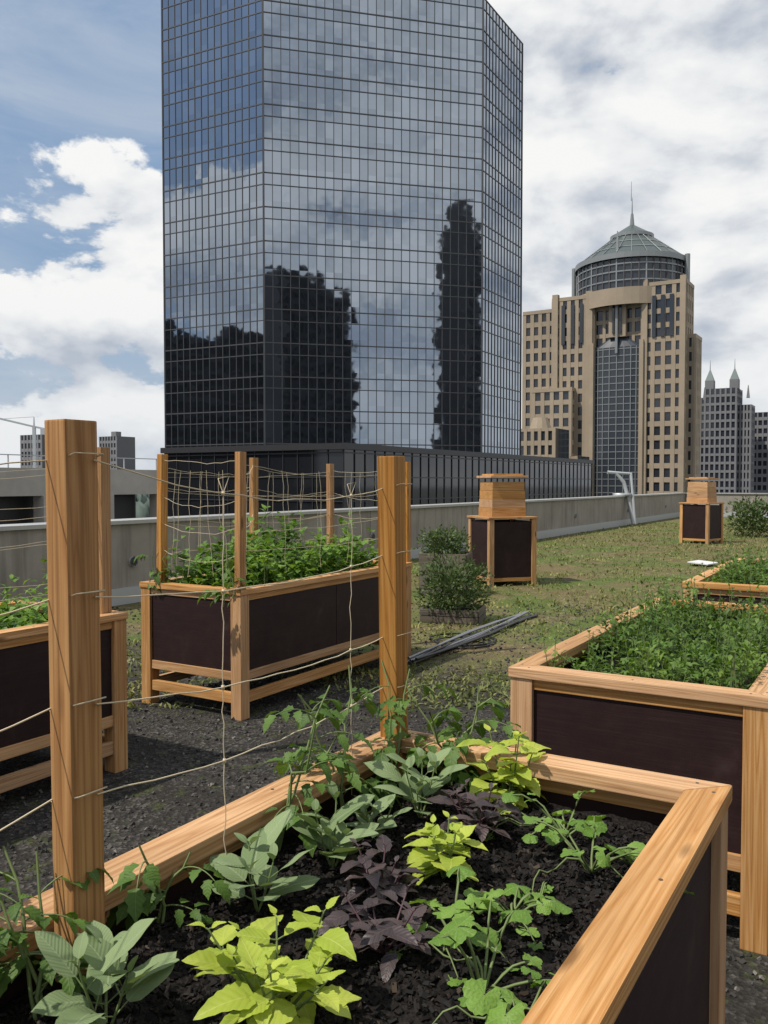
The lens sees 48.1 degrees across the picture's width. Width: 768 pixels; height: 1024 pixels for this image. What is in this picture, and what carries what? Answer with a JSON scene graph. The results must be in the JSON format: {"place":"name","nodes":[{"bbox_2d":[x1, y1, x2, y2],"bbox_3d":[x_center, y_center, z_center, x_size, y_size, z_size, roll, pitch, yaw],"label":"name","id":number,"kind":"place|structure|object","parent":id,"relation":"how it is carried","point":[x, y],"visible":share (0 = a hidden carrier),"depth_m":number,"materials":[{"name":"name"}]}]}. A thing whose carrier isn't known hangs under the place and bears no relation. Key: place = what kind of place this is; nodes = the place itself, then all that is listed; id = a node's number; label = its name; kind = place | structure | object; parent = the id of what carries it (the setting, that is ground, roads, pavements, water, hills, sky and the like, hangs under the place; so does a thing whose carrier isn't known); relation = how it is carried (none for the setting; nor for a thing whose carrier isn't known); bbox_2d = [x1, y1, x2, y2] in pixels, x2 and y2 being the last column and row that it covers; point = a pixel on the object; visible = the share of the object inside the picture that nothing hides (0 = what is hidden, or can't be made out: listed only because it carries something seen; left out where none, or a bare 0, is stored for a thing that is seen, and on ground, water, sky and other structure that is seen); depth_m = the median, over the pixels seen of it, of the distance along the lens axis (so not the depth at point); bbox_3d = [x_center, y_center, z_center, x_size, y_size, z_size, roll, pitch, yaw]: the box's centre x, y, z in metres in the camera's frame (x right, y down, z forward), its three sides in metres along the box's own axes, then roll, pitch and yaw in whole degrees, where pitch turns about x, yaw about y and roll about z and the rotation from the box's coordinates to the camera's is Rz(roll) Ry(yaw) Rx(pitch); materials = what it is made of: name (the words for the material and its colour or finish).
{"place":"outdoors","nodes":[
{"label":"outdoors","id":0,"kind":"place"},
{"bbox_2d":[20,434,44,467],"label":"office building","id":1,"kind":"structure","parent":0,"point":[25,444],"depth_m":408.77,"materials":[{"name":"grey concrete"}]},
{"bbox_2d":[0,454,156,523],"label":"parking garage","id":2,"kind":"structure","parent":0,"point":[17,492],"depth_m":37.71,"materials":[{"name":"grey concrete"}]},
{"bbox_2d":[99,431,135,517],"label":"office building","id":3,"kind":"structure","parent":0,"point":[118,444],"depth_m":499.80,"materials":[{"name":"grey concrete"}]},
{"bbox_2d":[0,0,767,469],"label":"sky","id":4,"kind":"structure","parent":0,"point":[668,98],"materials":[{"name":"white"}]},
{"bbox_2d":[521,417,568,457],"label":"office building","id":5,"kind":"structure","parent":0,"point":[540,437],"depth_m":231.63,"materials":[{"name":"stone"}]},
{"bbox_2d":[569,456,588,459],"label":"office building","id":6,"kind":"structure","parent":0,"point":[579,457],"depth_m":246.48,"materials":[{"name":"stone"}]},
{"bbox_2d":[700,362,754,492],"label":"gothic office tower","id":7,"kind":"structure","parent":0,"point":[727,448],"depth_m":407.45,"materials":[{"name":"grey stone"}]},
{"bbox_2d":[754,412,767,492],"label":"office building","id":8,"kind":"structure","parent":0,"point":[761,458],"depth_m":424.93,"materials":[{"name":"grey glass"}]},
{"label":"ground","id":9,"kind":"structure","parent":0,"visible":0},
{"bbox_2d":[0,417,44,467],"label":"tower crane","id":10,"kind":"object","parent":9,"relation":"on","point":[42,429],"visible":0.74,"depth_m":348.65,"materials":[{"name":"grey paint"}]},
{"bbox_2d":[136,494,149,517],"bbox_3d":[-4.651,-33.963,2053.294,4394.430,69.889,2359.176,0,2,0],"label":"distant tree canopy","id":11,"kind":"object","parent":9,"relation":"on","point":[142,506],"visible":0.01,"depth_m":910.88,"materials":[{"name":"green plant"}]},
{"bbox_2d":[161,0,522,454],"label":"glass skyscraper","id":12,"kind":"structure","parent":9,"relation":"on","point":[342,186],"depth_m":102.95,"materials":[{"name":"glass"}]},
{"bbox_2d":[160,443,594,515],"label":"black glass podium building","id":13,"kind":"structure","parent":9,"relation":"on","point":[439,476],"depth_m":76.11,"materials":[{"name":"black glass"}]},
{"bbox_2d":[0,517,767,1023],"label":"roof deck","id":14,"kind":"structure","parent":9,"relation":"on","point":[748,1005],"depth_m":5.80,"materials":[{"name":"grey gravel"}]},
{"bbox_2d":[0,600,127,792],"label":"raised garden bed","id":15,"kind":"object","parent":14,"relation":"on","point":[24,675],"visible":0.7,"depth_m":4.31,"materials":[{"name":"brown wood"}]},
{"bbox_2d":[0,555,47,629],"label":"bean plant patch","id":16,"kind":"object","parent":15,"relation":"on","point":[31,614],"visible":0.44,"depth_m":4.78,"materials":[{"name":"green plant"}]},
{"bbox_2d":[0,447,111,612],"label":"garden trellis","id":17,"kind":"object","parent":15,"relation":"on","point":[104,511],"visible":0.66,"depth_m":4.70,"materials":[{"name":"brown wood"}]},
{"bbox_2d":[139,560,411,720],"bbox_3d":[-0.755,0.916,6.982,0.950,0.881,2.350,1,2,31],"label":"raised garden bed","id":18,"kind":"object","parent":14,"relation":"on","point":[270,628],"visible":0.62,"depth_m":6.14,"materials":[{"name":"brown wood"}]},
{"bbox_2d":[134,530,338,606],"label":"tomato vines","id":19,"kind":"object","parent":18,"relation":"on","point":[157,577],"visible":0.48,"depth_m":5.77,"materials":[{"name":"green plant"}]},
{"bbox_2d":[164,504,377,587],"bbox_3d":[-0.749,0.284,6.969,0.911,0.696,2.296,1,2,32],"label":"bean plant patch","id":20,"kind":"object","parent":18,"relation":"on","point":[299,562],"visible":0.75,"depth_m":6.64,"materials":[{"name":"green plant"}]},
{"bbox_2d":[157,452,410,589],"bbox_3d":[-0.734,0.208,6.947,0.874,1.301,2.396,1,2,30],"label":"garden trellis","id":21,"kind":"object","parent":18,"relation":"on","point":[241,522],"visible":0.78,"depth_m":6.21,"materials":[{"name":"brown wood"}]},
{"bbox_2d":[0,730,731,1023],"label":"raised garden bed","id":22,"kind":"object","parent":14,"relation":"on","point":[642,940],"visible":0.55,"depth_m":1.69,"materials":[{"name":"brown wood"}]},
{"bbox_2d":[0,887,43,955],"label":"tomato plant","id":23,"kind":"object","parent":22,"relation":"on","point":[14,913],"visible":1,"depth_m":1.31,"materials":[{"name":"green plant"}]},
{"bbox_2d":[0,845,121,1022],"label":"tomato plant","id":24,"kind":"object","parent":22,"relation":"on","point":[48,973],"visible":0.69,"depth_m":1.33,"materials":[{"name":"green plant"}]},
{"bbox_2d":[29,917,178,1023],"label":"sage plant","id":25,"kind":"object","parent":22,"relation":"on","point":[103,952],"visible":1,"depth_m":1.29,"materials":[{"name":"green plant"}]},
{"bbox_2d":[106,845,230,930],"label":"tomato plant","id":26,"kind":"object","parent":22,"relation":"on","point":[134,905],"visible":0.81,"depth_m":1.58,"materials":[{"name":"green plant"}]},
{"bbox_2d":[0,419,411,983],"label":"garden trellis","id":27,"kind":"object","parent":22,"relation":"on","point":[72,528],"visible":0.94,"depth_m":1.40,"materials":[{"name":"brown wood"}]},
{"bbox_2d":[210,808,320,911],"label":"sage plant","id":28,"kind":"object","parent":22,"relation":"on","point":[260,848],"visible":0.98,"depth_m":1.69,"materials":[{"name":"green plant"}]},
{"bbox_2d":[182,896,360,1023],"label":"golden coleus plant","id":29,"kind":"object","parent":22,"relation":"on","point":[263,993],"visible":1,"depth_m":1.32,"materials":[{"name":"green plant"}]},
{"bbox_2d":[259,685,359,857],"bbox_3d":[-0.176,0.591,1.918,0.263,0.357,0.223,-1,2,-24],"label":"tomato plant","id":30,"kind":"object","parent":22,"relation":"on","point":[339,762],"visible":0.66,"depth_m":1.94,"materials":[{"name":"green plant"}]},
{"bbox_2d":[289,781,378,866],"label":"sage plant","id":31,"kind":"object","parent":22,"relation":"on","point":[333,837],"visible":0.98,"depth_m":1.85,"materials":[{"name":"green plant"}]},
{"bbox_2d":[273,665,401,812],"bbox_3d":[-0.116,0.586,2.206,0.323,0.366,0.244,0,2,0],"label":"tomato plant","id":32,"kind":"object","parent":22,"relation":"on","point":[365,786],"visible":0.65,"depth_m":2.15,"materials":[{"name":"green plant"}]},
{"bbox_2d":[341,794,411,840],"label":"sage plant","id":33,"kind":"object","parent":22,"relation":"on","point":[378,807],"visible":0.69,"depth_m":2.00,"materials":[{"name":"green plant"}]},
{"bbox_2d":[317,877,437,981],"bbox_3d":[-0.009,0.735,1.533,0.217,0.112,0.185,0,2,0],"label":"purple basil plant","id":34,"kind":"object","parent":22,"relation":"on","point":[388,933],"visible":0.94,"depth_m":1.51,"materials":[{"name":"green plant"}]},
{"bbox_2d":[337,834,425,904],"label":"purple basil plant","id":35,"kind":"object","parent":22,"relation":"on","point":[391,878],"visible":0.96,"depth_m":1.72,"materials":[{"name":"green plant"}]},
{"bbox_2d":[340,660,456,806],"bbox_3d":[0.047,0.590,2.369,0.308,0.346,0.231,-2,3,-44],"label":"tomato plant","id":36,"kind":"object","parent":22,"relation":"on","point":[389,725],"visible":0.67,"depth_m":2.31,"materials":[{"name":"green plant"}]},
{"bbox_2d":[363,747,468,817],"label":"sage plant","id":37,"kind":"object","parent":22,"relation":"on","point":[415,786],"visible":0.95,"depth_m":2.13,"materials":[{"name":"green plant"}]},
{"bbox_2d":[402,811,488,887],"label":"golden coleus plant","id":38,"kind":"object","parent":22,"relation":"on","point":[438,841],"visible":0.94,"depth_m":1.79,"materials":[{"name":"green plant"}]},
{"bbox_2d":[376,681,528,795],"bbox_3d":[0.191,0.621,2.383,0.397,0.290,0.310,-1,2,-30],"label":"tomato plant","id":39,"kind":"object","parent":22,"relation":"on","point":[454,755],"visible":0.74,"depth_m":2.36,"materials":[{"name":"green plant"}]},
{"bbox_2d":[389,899,554,1015],"bbox_3d":[0.173,0.725,1.407,0.236,0.130,0.356,-1,2,-24],"label":"squash plant","id":40,"kind":"object","parent":22,"relation":"on","point":[455,932],"visible":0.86,"depth_m":1.39,"materials":[{"name":"green plant"}]},
{"bbox_2d":[404,865,539,987],"bbox_3d":[0.155,0.733,1.535,0.262,0.106,0.268,0,2,0],"label":"squash plant","id":41,"kind":"object","parent":22,"relation":"on","point":[478,938],"visible":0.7,"depth_m":1.55,"materials":[{"name":"green plant"}]},
{"bbox_2d":[424,778,523,841],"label":"purple basil plant","id":42,"kind":"object","parent":22,"relation":"on","point":[478,802],"visible":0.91,"depth_m":2.01,"materials":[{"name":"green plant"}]},
{"bbox_2d":[432,979,550,1023],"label":"squash plant","id":43,"kind":"object","parent":22,"relation":"on","point":[498,1014],"visible":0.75,"depth_m":1.24,"materials":[{"name":"green plant"}]},
{"bbox_2d":[456,723,550,814],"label":"golden coleus plant","id":44,"kind":"object","parent":22,"relation":"on","point":[515,776],"visible":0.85,"depth_m":2.20,"materials":[{"name":"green plant"}]},
{"bbox_2d":[463,881,571,950],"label":"squash plant","id":45,"kind":"object","parent":22,"relation":"on","point":[544,906],"visible":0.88,"depth_m":1.64,"materials":[{"name":"green plant"}]},
{"bbox_2d":[484,789,606,845],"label":"squash plant","id":46,"kind":"object","parent":22,"relation":"on","point":[552,838],"visible":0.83,"depth_m":1.99,"materials":[{"name":"green plant"}]},
{"bbox_2d":[520,815,694,905],"bbox_3d":[0.456,0.722,1.828,0.378,0.108,0.298,0,2,0],"label":"squash plant","id":47,"kind":"object","parent":22,"relation":"on","point":[626,852],"visible":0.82,"depth_m":1.81,"materials":[{"name":"green plant"}]},
{"bbox_2d":[0,604,764,997],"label":"gravel","id":48,"kind":"structure","parent":14,"relation":"on","point":[730,874],"depth_m":5.30,"materials":[{"name":"grey gravel"}]},
{"bbox_2d":[0,494,767,601],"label":"wall","id":49,"kind":"structure","parent":14,"relation":"on","point":[25,562],"depth_m":13.83,"materials":[{"name":"paint"}]},
{"bbox_2d":[0,493,767,530],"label":"coping","id":50,"kind":"object","parent":49,"relation":"on","point":[21,526],"visible":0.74,"depth_m":14.06,"materials":[{"name":"concrete"}]},
{"bbox_2d":[34,505,767,605],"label":"base flashing","id":51,"kind":"object","parent":14,"relation":"on","point":[131,591],"visible":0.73,"depth_m":25.12,"materials":[{"name":"grey paint"}]},
{"bbox_2d":[419,551,472,595],"bbox_3d":[0.880,0.873,12.238,0.690,0.592,0.480,1,2,17],"label":"wooden planter box","id":52,"kind":"object","parent":14,"relation":"on","point":[423,556],"visible":0.3,"depth_m":12.05,"materials":[{"name":"grey wood"}]},
{"bbox_2d":[412,522,475,555],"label":"herb bush","id":53,"kind":"object","parent":52,"relation":"in","point":[451,541],"visible":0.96,"depth_m":12.13,"materials":[{"name":"green plant"}]},
{"bbox_2d":[127,522,767,709],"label":"sedum groundcover","id":54,"kind":"object","parent":14,"relation":"on","point":[131,704],"visible":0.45,"depth_m":11.25,"materials":[{"name":"green plant"}]},
{"bbox_2d":[420,603,485,624],"bbox_3d":[0.800,1.174,9.947,0.690,0.152,0.510,1,2,17],"label":"wooden planter box","id":55,"kind":"object","parent":14,"relation":"on","point":[438,615],"visible":0.79,"depth_m":9.72,"materials":[{"name":"grey wood"}]},
{"bbox_2d":[411,547,494,618],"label":"herb bush","id":56,"kind":"object","parent":55,"relation":"in","point":[454,576],"visible":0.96,"depth_m":9.77,"materials":[{"name":"green plant"}]},
{"bbox_2d":[429,632,495,648],"bbox_3d":[0.791,1.282,8.594,0.679,0.030,0.758,0,2,0],"label":"garden hose","id":57,"kind":"object","parent":14,"relation":"on","point":[485,644],"visible":0.64,"depth_m":8.47,"materials":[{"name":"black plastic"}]},
{"bbox_2d":[407,611,538,663],"bbox_3d":[0.981,1.248,8.885,0.266,0.073,3.274,1,2,29],"label":"conduit bundle","id":58,"kind":"object","parent":14,"relation":"on","point":[432,651],"visible":0.99,"depth_m":8.60,"materials":[{"name":"grey metal"}]},
{"bbox_2d":[467,474,538,586],"bbox_3d":[1.860,0.264,13.568,0.840,1.726,0.840,-1,2,-18],"label":"wooden beehive","id":59,"kind":"object","parent":14,"relation":"on","point":[505,548],"visible":0.87,"depth_m":13.28,"materials":[{"name":"brown wood"}]},
{"bbox_2d":[607,471,635,524],"bbox_3d":[8.697,-0.524,31.521,1.004,1.993,0.577,0,2,0],"label":"window washing davit","id":60,"kind":"object","parent":14,"relation":"on","point":[631,508],"depth_m":31.47,"materials":[{"name":"grey paint"}]},
{"bbox_2d":[508,598,767,955],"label":"raised garden bed","id":61,"kind":"object","parent":14,"relation":"on","point":[711,732],"visible":0.46,"depth_m":3.07,"materials":[{"name":"brown wood"}]},
{"bbox_2d":[539,564,767,689],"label":"parsley patch","id":62,"kind":"object","parent":61,"relation":"on","point":[747,637],"visible":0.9,"depth_m":3.77,"materials":[{"name":"green plant"}]},
{"bbox_2d":[679,477,724,543],"bbox_3d":[8.350,-0.052,22.612,0.840,1.726,0.840,-2,3,-42],"label":"wooden beehive","id":63,"kind":"object","parent":14,"relation":"on","point":[701,522],"visible":0.98,"depth_m":22.39,"materials":[{"name":"brown wood"}]},
{"bbox_2d":[687,560,718,564],"bbox_3d":[6.101,0.967,16.442,0.400,0.021,0.500,7,6,44],"label":"white board","id":64,"kind":"object","parent":14,"relation":"on","point":[703,562],"visible":0.93,"depth_m":16.39,"materials":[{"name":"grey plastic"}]},
{"bbox_2d":[682,558,767,604],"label":"raised garden bed","id":65,"kind":"object","parent":14,"relation":"on","point":[716,589],"visible":0.28,"depth_m":6.09,"materials":[{"name":"brown wood"}]},
{"bbox_2d":[697,536,767,584],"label":"herb patch","id":66,"kind":"object","parent":65,"relation":"on","point":[753,573],"visible":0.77,"depth_m":6.45,"materials":[{"name":"green plant"}]},
{"bbox_2d":[723,493,767,536],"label":"shrub","id":67,"kind":"object","parent":14,"relation":"on","point":[756,517],"visible":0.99,"depth_m":25.06,"materials":[{"name":"green plant"}]},
{"bbox_2d":[522,181,701,496],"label":"domed office tower","id":68,"kind":"structure","parent":9,"relation":"on","point":[611,361],"depth_m":256.36,"materials":[{"name":"stone"}]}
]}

